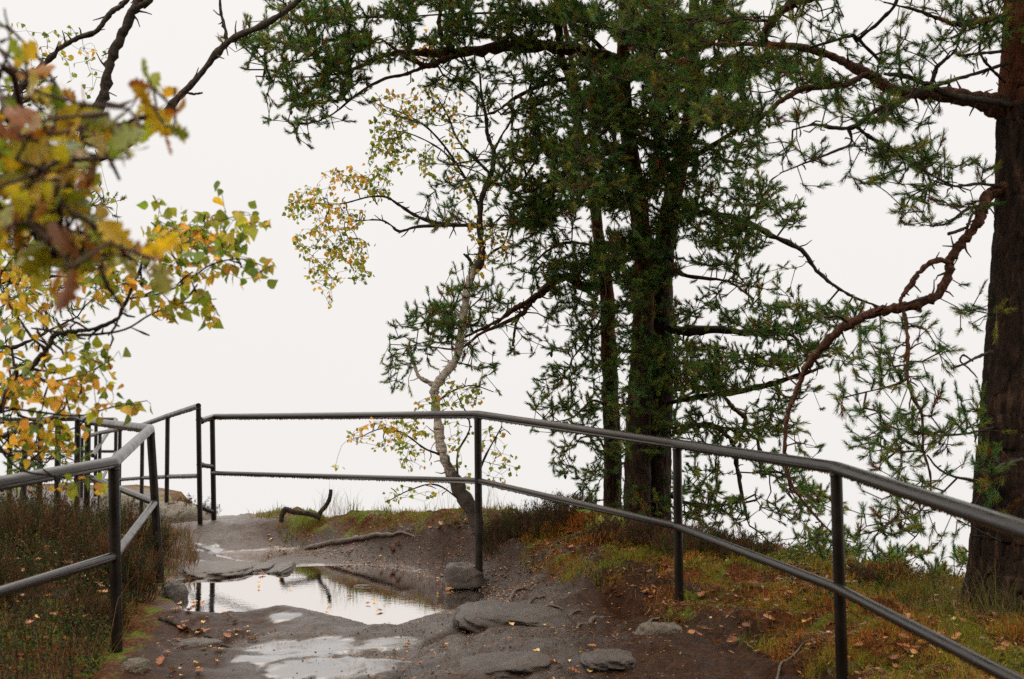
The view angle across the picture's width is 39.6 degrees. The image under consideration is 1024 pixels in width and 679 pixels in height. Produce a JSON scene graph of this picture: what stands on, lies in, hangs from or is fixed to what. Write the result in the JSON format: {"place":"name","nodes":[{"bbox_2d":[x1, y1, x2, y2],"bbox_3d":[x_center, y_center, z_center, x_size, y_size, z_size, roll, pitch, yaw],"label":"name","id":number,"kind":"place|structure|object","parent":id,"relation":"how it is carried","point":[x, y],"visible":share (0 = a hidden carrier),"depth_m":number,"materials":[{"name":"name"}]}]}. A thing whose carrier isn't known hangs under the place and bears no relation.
{"place":"outdoors","nodes":[
{"label":"outdoors","id":0,"kind":"place"},
{"bbox_2d":[0,475,184,678],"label":"grass","id":1,"kind":"structure","parent":0,"point":[64,602],"depth_m":8.19,"materials":[{"name":"brown plant"}]},
{"bbox_2d":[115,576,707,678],"bbox_3d":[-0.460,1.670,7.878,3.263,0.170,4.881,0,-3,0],"label":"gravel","id":2,"kind":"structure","parent":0,"point":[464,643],"depth_m":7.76,"materials":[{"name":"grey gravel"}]},
{"bbox_2d":[0,0,1003,575],"label":"sky","id":3,"kind":"structure","parent":0,"point":[280,349],"materials":[{"name":"white"}]},
{"bbox_2d":[0,483,1023,678],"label":"ground","id":4,"kind":"structure","parent":0,"point":[277,659],"depth_m":8.33,"materials":[{"name":"brown soil"}]},
{"bbox_2d":[0,530,53,615],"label":"heather shrub","id":5,"kind":"object","parent":4,"relation":"on","point":[13,570],"visible":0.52,"depth_m":8.91,"materials":[{"name":"brown plant"}]},
{"bbox_2d":[2,417,117,496],"bbox_3d":[-7.050,1.946,23.237,3.606,1.332,1.595,-3,-4,45],"label":"pipe railing","id":6,"kind":"object","parent":4,"relation":"on","point":[97,446],"visible":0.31,"depth_m":23.92,"materials":[{"name":"metal"}]},
{"bbox_2d":[0,56,126,498],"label":"birch tree","id":7,"kind":"object","parent":4,"relation":"on","point":[34,464],"visible":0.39,"depth_m":12.98,"materials":[{"name":"yellow plant"}]},
{"bbox_2d":[0,481,128,570],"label":"heather shrub","id":8,"kind":"object","parent":4,"relation":"on","point":[49,522],"visible":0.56,"depth_m":10.49,"materials":[{"name":"brown plant"}]},
{"bbox_2d":[0,413,163,652],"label":"pipe railing","id":9,"kind":"object","parent":4,"relation":"on","point":[76,470],"visible":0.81,"depth_m":7.94,"materials":[{"name":"metal"}]},
{"bbox_2d":[0,483,173,678],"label":"bilberry cover","id":10,"kind":"object","parent":4,"relation":"on","point":[41,634],"visible":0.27,"depth_m":8.24,"materials":[{"name":"green plant"}]},
{"bbox_2d":[56,579,130,634],"bbox_3d":[-2.534,1.624,8.664,0.467,0.329,0.425,0,-3,0],"label":"heather shrub","id":11,"kind":"object","parent":4,"relation":"on","point":[124,619],"visible":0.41,"depth_m":8.62,"materials":[{"name":"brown plant"}]},
{"bbox_2d":[0,8,188,312],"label":"oak tree","id":12,"kind":"object","parent":4,"relation":"on","point":[39,177],"visible":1,"depth_m":2.54,"materials":[{"name":"yellow plant"}]},
{"bbox_2d":[42,522,176,602],"bbox_3d":[-2.741,1.511,9.644,0.908,0.571,0.863,0,-3,0],"label":"heather shrub","id":13,"kind":"object","parent":4,"relation":"on","point":[150,576],"visible":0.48,"depth_m":9.62,"materials":[{"name":"brown plant"}]},
{"bbox_2d":[98,490,147,515],"bbox_3d":[-5.780,2.641,21.125,0.768,0.831,0.615,0,-3,0],"label":"rock","id":14,"kind":"object","parent":4,"relation":"on","point":[126,497],"visible":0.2,"depth_m":20.96,"materials":[{"name":"stone"}]},
{"bbox_2d":[43,501,210,580],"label":"grass","id":15,"kind":"structure","parent":4,"relation":"on","point":[191,556],"depth_m":12.65,"materials":[{"name":"brown plant"}]},
{"bbox_2d":[79,496,183,559],"bbox_3d":[-3.173,1.549,11.809,0.901,0.602,0.872,0,-3,0],"label":"heather shrub","id":16,"kind":"object","parent":4,"relation":"on","point":[167,530],"visible":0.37,"depth_m":11.77,"materials":[{"name":"brown plant"}]},
{"bbox_2d":[120,657,151,671],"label":"rock","id":17,"kind":"object","parent":4,"relation":"on","point":[139,664],"visible":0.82,"depth_m":7.23,"materials":[{"name":"stone"}]},
{"bbox_2d":[0,181,277,501],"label":"birch tree","id":18,"kind":"object","parent":4,"relation":"on","point":[198,236],"visible":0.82,"depth_m":5.36,"materials":[{"name":"yellow plant"}]},
{"bbox_2d":[80,403,202,523],"bbox_3d":[-5.185,1.730,19.365,0.196,1.729,10.092,1,-3,-23],"label":"pipe railing","id":19,"kind":"object","parent":4,"relation":"on","point":[166,418],"visible":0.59,"depth_m":16.83,"materials":[{"name":"metal"}]},
{"bbox_2d":[0,0,301,232],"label":"birch tree","id":20,"kind":"object","parent":4,"relation":"on","point":[114,48],"visible":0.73,"depth_m":9.68,"materials":[{"name":"brown plant"}]},
{"bbox_2d":[155,656,164,664],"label":"fallen oak leaf","id":21,"kind":"object","parent":4,"relation":"on","point":[159,661],"visible":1,"depth_m":7.46,"materials":[{"name":"orange plant"}]},
{"bbox_2d":[157,616,191,632],"bbox_3d":[-2.058,1.743,8.710,0.051,0.074,0.470,2,-3,-39],"label":"fallen stick","id":22,"kind":"object","parent":4,"relation":"on","point":[172,620],"visible":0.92,"depth_m":8.73,"materials":[{"name":"wood"}]},
{"bbox_2d":[161,580,188,599],"bbox_3d":[-2.418,1.851,10.208,0.196,0.245,0.168,0,-3,0],"label":"rock","id":23,"kind":"object","parent":4,"relation":"on","point":[175,590],"visible":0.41,"depth_m":10.15,"materials":[{"name":"stone"}]},
{"bbox_2d":[148,501,210,522],"bbox_3d":[-3.894,2.284,16.783,0.882,0.762,0.713,0,-3,0],"label":"rock","id":24,"kind":"object","parent":4,"relation":"on","point":[189,514],"visible":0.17,"depth_m":16.53,"materials":[{"name":"stone"}]},
{"bbox_2d":[166,492,220,514],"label":"heather shrub","id":25,"kind":"object","parent":4,"relation":"on","point":[190,501],"visible":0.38,"depth_m":16.82,"materials":[{"name":"brown plant"}]},
{"bbox_2d":[178,638,223,646],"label":"rock","id":26,"kind":"object","parent":4,"relation":"on","point":[197,642],"visible":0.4,"depth_m":8.06,"materials":[{"name":"grey stone"}]},
{"bbox_2d":[178,560,255,578],"bbox_3d":[-2.471,1.918,11.822,0.696,0.105,1.004,0,-3,0],"label":"rock","id":27,"kind":"object","parent":4,"relation":"on","point":[214,569],"visible":0.79,"depth_m":11.56,"materials":[{"name":"grey stone"}]},
{"bbox_2d":[203,634,231,647],"bbox_3d":[-1.676,1.736,8.146,0.031,0.042,0.537,2,-3,-31],"label":"fallen stick","id":28,"kind":"object","parent":4,"relation":"on","point":[211,637],"visible":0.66,"depth_m":8.25,"materials":[{"name":"brown wood"}]},
{"bbox_2d":[213,549,295,562],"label":"puddle water","id":29,"kind":"structure","parent":4,"relation":"on","point":[256,556],"depth_m":13.15,"materials":[{"name":"grey liquid"}]},
{"bbox_2d":[253,562,274,571],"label":"rock","id":30,"kind":"object","parent":4,"relation":"on","point":[263,567],"visible":0.67,"depth_m":11.90,"materials":[{"name":"grey stone"}]},
{"bbox_2d":[266,561,295,573],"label":"rock","id":31,"kind":"object","parent":4,"relation":"on","point":[283,568],"visible":0.62,"depth_m":11.79,"materials":[{"name":"stone"}]},
{"bbox_2d":[279,489,332,522],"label":"dead branch","id":32,"kind":"object","parent":4,"relation":"on","point":[284,510],"visible":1,"depth_m":13.82,"materials":[{"name":"brown wood"}]},
{"bbox_2d":[160,564,489,624],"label":"puddle water","id":33,"kind":"structure","parent":4,"relation":"on","point":[403,595],"depth_m":10.46,"materials":[{"name":"white liquid"}]},
{"bbox_2d":[303,531,414,550],"bbox_3d":[-1.400,1.848,12.904,1.426,0.284,0.103,-2,-3,38],"label":"tree root","id":34,"kind":"object","parent":4,"relation":"on","point":[346,540],"visible":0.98,"depth_m":12.91,"materials":[{"name":"brown plant"}]},
{"bbox_2d":[353,584,370,586],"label":"rock","id":35,"kind":"object","parent":4,"relation":"on","point":[361,585],"visible":0.52,"depth_m":10.85,"materials":[{"name":"grey stone"}]},
{"bbox_2d":[112,576,690,678],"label":"leaf litter","id":36,"kind":"object","parent":4,"relation":"on","point":[458,636],"visible":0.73,"depth_m":7.88,"materials":[{"name":"brown plant"}]},
{"bbox_2d":[246,500,568,545],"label":"grass","id":37,"kind":"structure","parent":4,"relation":"on","point":[267,515],"depth_m":13.04,"materials":[{"name":"green plant"}]},
{"bbox_2d":[250,507,567,545],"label":"leaf litter","id":38,"kind":"object","parent":4,"relation":"on","point":[376,521],"visible":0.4,"depth_m":13.01,"materials":[{"name":"brown plant"}]},
{"bbox_2d":[259,520,568,595],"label":"leaf litter","id":39,"kind":"object","parent":4,"relation":"on","point":[351,559],"visible":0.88,"depth_m":11.74,"materials":[{"name":"brown plant"}]},
{"bbox_2d":[276,544,557,600],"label":"gravel","id":40,"kind":"structure","parent":4,"relation":"on","point":[507,569],"depth_m":10.82,"materials":[{"name":"grey gravel"}]},
{"bbox_2d":[313,483,539,522],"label":"grass","id":41,"kind":"structure","parent":4,"relation":"on","point":[333,513],"depth_m":13.49,"materials":[{"name":"green plant"}]},
{"bbox_2d":[215,0,653,523],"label":"pine tree","id":42,"kind":"object","parent":4,"relation":"on","point":[342,53],"visible":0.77,"depth_m":11.79,"materials":[{"name":"green plant"}]},
{"bbox_2d":[282,28,595,533],"bbox_3d":[-0.630,-0.569,11.986,2.760,4.457,1.808,0,-3,0],"label":"birch tree","id":43,"kind":"object","parent":4,"relation":"on","point":[461,494],"visible":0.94,"depth_m":11.96,"materials":[{"name":"yellow plant"}]},
{"bbox_2d":[443,562,485,589],"bbox_3d":[-0.362,1.805,10.802,0.322,0.228,0.322,0,-3,0],"label":"rock","id":44,"kind":"object","parent":4,"relation":"on","point":[464,575],"visible":0.82,"depth_m":10.68,"materials":[{"name":"grey stone"}]},
{"bbox_2d":[458,651,553,677],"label":"rock","id":45,"kind":"object","parent":4,"relation":"on","point":[507,664],"visible":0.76,"depth_m":7.11,"materials":[{"name":"grey stone"}]},
{"bbox_2d":[379,0,633,516],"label":"pine tree","id":46,"kind":"object","parent":4,"relation":"on","point":[449,321],"visible":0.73,"depth_m":12.43,"materials":[{"name":"green plant"}]},
{"bbox_2d":[483,511,537,540],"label":"heather shrub","id":47,"kind":"object","parent":4,"relation":"on","point":[505,528],"visible":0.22,"depth_m":11.59,"materials":[{"name":"brown plant"}]},
{"bbox_2d":[453,600,571,632],"bbox_3d":[0.005,1.704,8.636,0.728,0.194,0.938,0,-3,0],"label":"rock","id":48,"kind":"object","parent":4,"relation":"on","point":[476,617],"visible":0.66,"depth_m":8.38,"materials":[{"name":"grey stone"}]},
{"bbox_2d":[505,586,536,601],"bbox_3d":[-0.001,1.718,9.494,0.159,0.069,0.740,-1,-3,16],"label":"tree root","id":49,"kind":"object","parent":4,"relation":"on","point":[512,594],"visible":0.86,"depth_m":9.78,"materials":[{"name":"brown plant"}]},
{"bbox_2d":[528,595,545,602],"bbox_3d":[0.109,1.713,9.240,0.065,0.058,0.477,-1,-3,24],"label":"tree root","id":50,"kind":"object","parent":4,"relation":"on","point":[532,598],"visible":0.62,"depth_m":9.37,"materials":[{"name":"brown plant"}]},
{"bbox_2d":[482,489,600,556],"bbox_3d":[0.208,1.474,11.441,0.998,0.525,0.809,0,-3,0],"label":"heather shrub","id":51,"kind":"object","parent":4,"relation":"on","point":[545,512],"visible":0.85,"depth_m":11.35,"materials":[{"name":"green plant"}]},
{"bbox_2d":[545,604,562,608],"bbox_3d":[0.233,1.711,9.046,0.190,0.056,0.098,0,-3,0],"label":"tree root","id":52,"kind":"object","parent":4,"relation":"on","point":[553,605],"visible":0.42,"depth_m":9.05,"materials":[{"name":"brown plant"}]},
{"bbox_2d":[549,526,596,549],"bbox_3d":[0.499,1.521,10.843,0.120,0.165,0.537,-3,-4,45],"label":"fallen stick","id":53,"kind":"object","parent":4,"relation":"on","point":[558,541],"visible":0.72,"depth_m":10.74,"materials":[{"name":"brown wood"}]},
{"bbox_2d":[568,609,582,615],"bbox_3d":[0.279,1.704,8.772,0.045,0.065,0.523,-2,-3,36],"label":"tree root","id":54,"kind":"object","parent":4,"relation":"on","point":[574,612],"visible":0.27,"depth_m":8.91,"materials":[{"name":"brown plant"}]},
{"bbox_2d":[576,616,605,628],"bbox_3d":[0.484,1.714,8.632,0.030,0.060,0.642,-1,-3,21],"label":"tree root","id":55,"kind":"object","parent":4,"relation":"on","point":[591,619],"visible":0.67,"depth_m":8.61,"materials":[{"name":"brown plant"}]},
{"bbox_2d":[576,507,626,531],"bbox_3d":[0.699,1.458,10.863,0.433,0.398,0.352,0,-3,0],"label":"oak sapling","id":56,"kind":"object","parent":4,"relation":"on","point":[600,518],"visible":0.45,"depth_m":10.84,"materials":[{"name":"green plant"}]},
{"bbox_2d":[579,649,635,671],"bbox_3d":[0.483,1.616,7.157,0.292,0.089,0.359,0,-3,0],"label":"rock","id":57,"kind":"object","parent":4,"relation":"on","point":[604,660],"visible":0.98,"depth_m":7.04,"materials":[{"name":"grey stone"}]},
{"bbox_2d":[196,411,1023,678],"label":"pipe railing","id":58,"kind":"object","parent":4,"relation":"on","point":[1002,523],"visible":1,"depth_m":7.90,"materials":[{"name":"metal"}]},
{"bbox_2d":[581,514,705,546],"bbox_3d":[0.973,1.414,10.544,0.937,0.269,0.694,0,-3,0],"label":"heather shrub","id":59,"kind":"object","parent":4,"relation":"on","point":[637,530],"visible":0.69,"depth_m":10.47,"materials":[{"name":"brown plant"}]},
{"bbox_2d":[647,617,661,621],"bbox_3d":[0.796,1.694,8.434,0.075,0.059,0.581,-1,-3,19],"label":"tree root","id":60,"kind":"object","parent":4,"relation":"on","point":[652,619],"visible":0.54,"depth_m":8.67,"materials":[{"name":"brown plant"}]},
{"bbox_2d":[633,622,682,634],"bbox_3d":[0.825,1.733,8.080,0.306,0.257,0.166,0,-3,0],"label":"rock","id":61,"kind":"object","parent":4,"relation":"on","point":[650,628],"visible":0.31,"depth_m":8.03,"materials":[{"name":"stone"}]},
{"bbox_2d":[648,525,738,558],"bbox_3d":[1.267,1.441,10.030,0.634,0.267,0.542,0,-3,0],"label":"heather shrub","id":62,"kind":"object","parent":4,"relation":"on","point":[668,540],"visible":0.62,"depth_m":10.03,"materials":[{"name":"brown plant"}]},
{"bbox_2d":[543,0,893,548],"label":"pine tree","id":63,"kind":"object","parent":4,"relation":"on","point":[611,78],"visible":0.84,"depth_m":11.73,"materials":[{"name":"green plant"}]},
{"bbox_2d":[727,635,737,642],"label":"fallen oak leaf","id":64,"kind":"object","parent":4,"relation":"on","point":[732,638],"visible":1,"depth_m":7.62,"materials":[{"name":"brown plant"}]},
{"bbox_2d":[689,523,788,562],"bbox_3d":[1.590,1.432,9.963,0.626,0.287,0.596,2,-3,-32],"label":"heather shrub","id":65,"kind":"object","parent":4,"relation":"on","point":[750,545],"visible":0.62,"depth_m":9.92,"materials":[{"name":"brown plant"}]},
{"bbox_2d":[763,613,774,619],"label":"fallen oak leaf","id":66,"kind":"object","parent":4,"relation":"on","point":[767,616],"visible":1,"depth_m":7.72,"materials":[{"name":"beige plant"}]},
{"bbox_2d":[519,510,1023,678],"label":"leaf litter","id":67,"kind":"object","parent":4,"relation":"on","point":[829,670],"visible":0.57,"depth_m":8.40,"materials":[{"name":"brown plant"}]},
{"bbox_2d":[776,638,819,678],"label":"tree root","id":68,"kind":"object","parent":4,"relation":"on","point":[780,665],"visible":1,"depth_m":7.01,"materials":[{"name":"brown plant"}]},
{"bbox_2d":[586,0,1023,613],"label":"pine tree","id":69,"kind":"object","parent":4,"relation":"on","point":[996,462],"visible":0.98,"depth_m":8.14,"materials":[{"name":"green plant"}]},
{"bbox_2d":[788,520,968,581],"bbox_3d":[2.894,1.910,10.732,1.900,1.270,2.823,0,-3,0],"label":"young pine","id":70,"kind":"object","parent":4,"relation":"on","point":[960,554],"visible":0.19,"depth_m":10.42,"materials":[{"name":"green plant"}]},
{"bbox_2d":[735,539,1023,671],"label":"bilberry cover","id":71,"kind":"object","parent":4,"relation":"on","point":[894,605],"visible":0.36,"depth_m":8.70,"materials":[{"name":"green plant"}]},
{"bbox_2d":[832,555,946,588],"bbox_3d":[2.442,1.502,9.131,0.753,0.229,0.562,0,-3,0],"label":"heather shrub","id":72,"kind":"object","parent":4,"relation":"on","point":[867,573],"visible":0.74,"depth_m":9.09,"materials":[{"name":"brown plant"}]},
{"bbox_2d":[775,539,1023,673],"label":"bilberry stems","id":73,"kind":"object","parent":4,"relation":"on","point":[880,598],"visible":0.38,"depth_m":8.69,"materials":[{"name":"green plant"}]},
{"bbox_2d":[897,643,909,646],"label":"fallen oak leaf","id":74,"kind":"object","parent":4,"relation":"on","point":[904,645],"visible":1,"depth_m":6.89,"materials":[{"name":"brown plant"}]},
{"bbox_2d":[899,633,909,637],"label":"fallen oak leaf","id":75,"kind":"object","parent":4,"relation":"on","point":[903,635],"visible":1,"depth_m":6.96,"materials":[{"name":"brown plant"}]},
{"bbox_2d":[848,528,1023,627],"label":"grass","id":76,"kind":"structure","parent":4,"relation":"on","point":[948,586],"depth_m":8.03,"materials":[{"name":"green plant"}]},
{"bbox_2d":[518,504,1023,678],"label":"grass","id":77,"kind":"structure","parent":0,"point":[949,657],"depth_m":7.74,"materials":[{"name":"green plant"}]}
]}

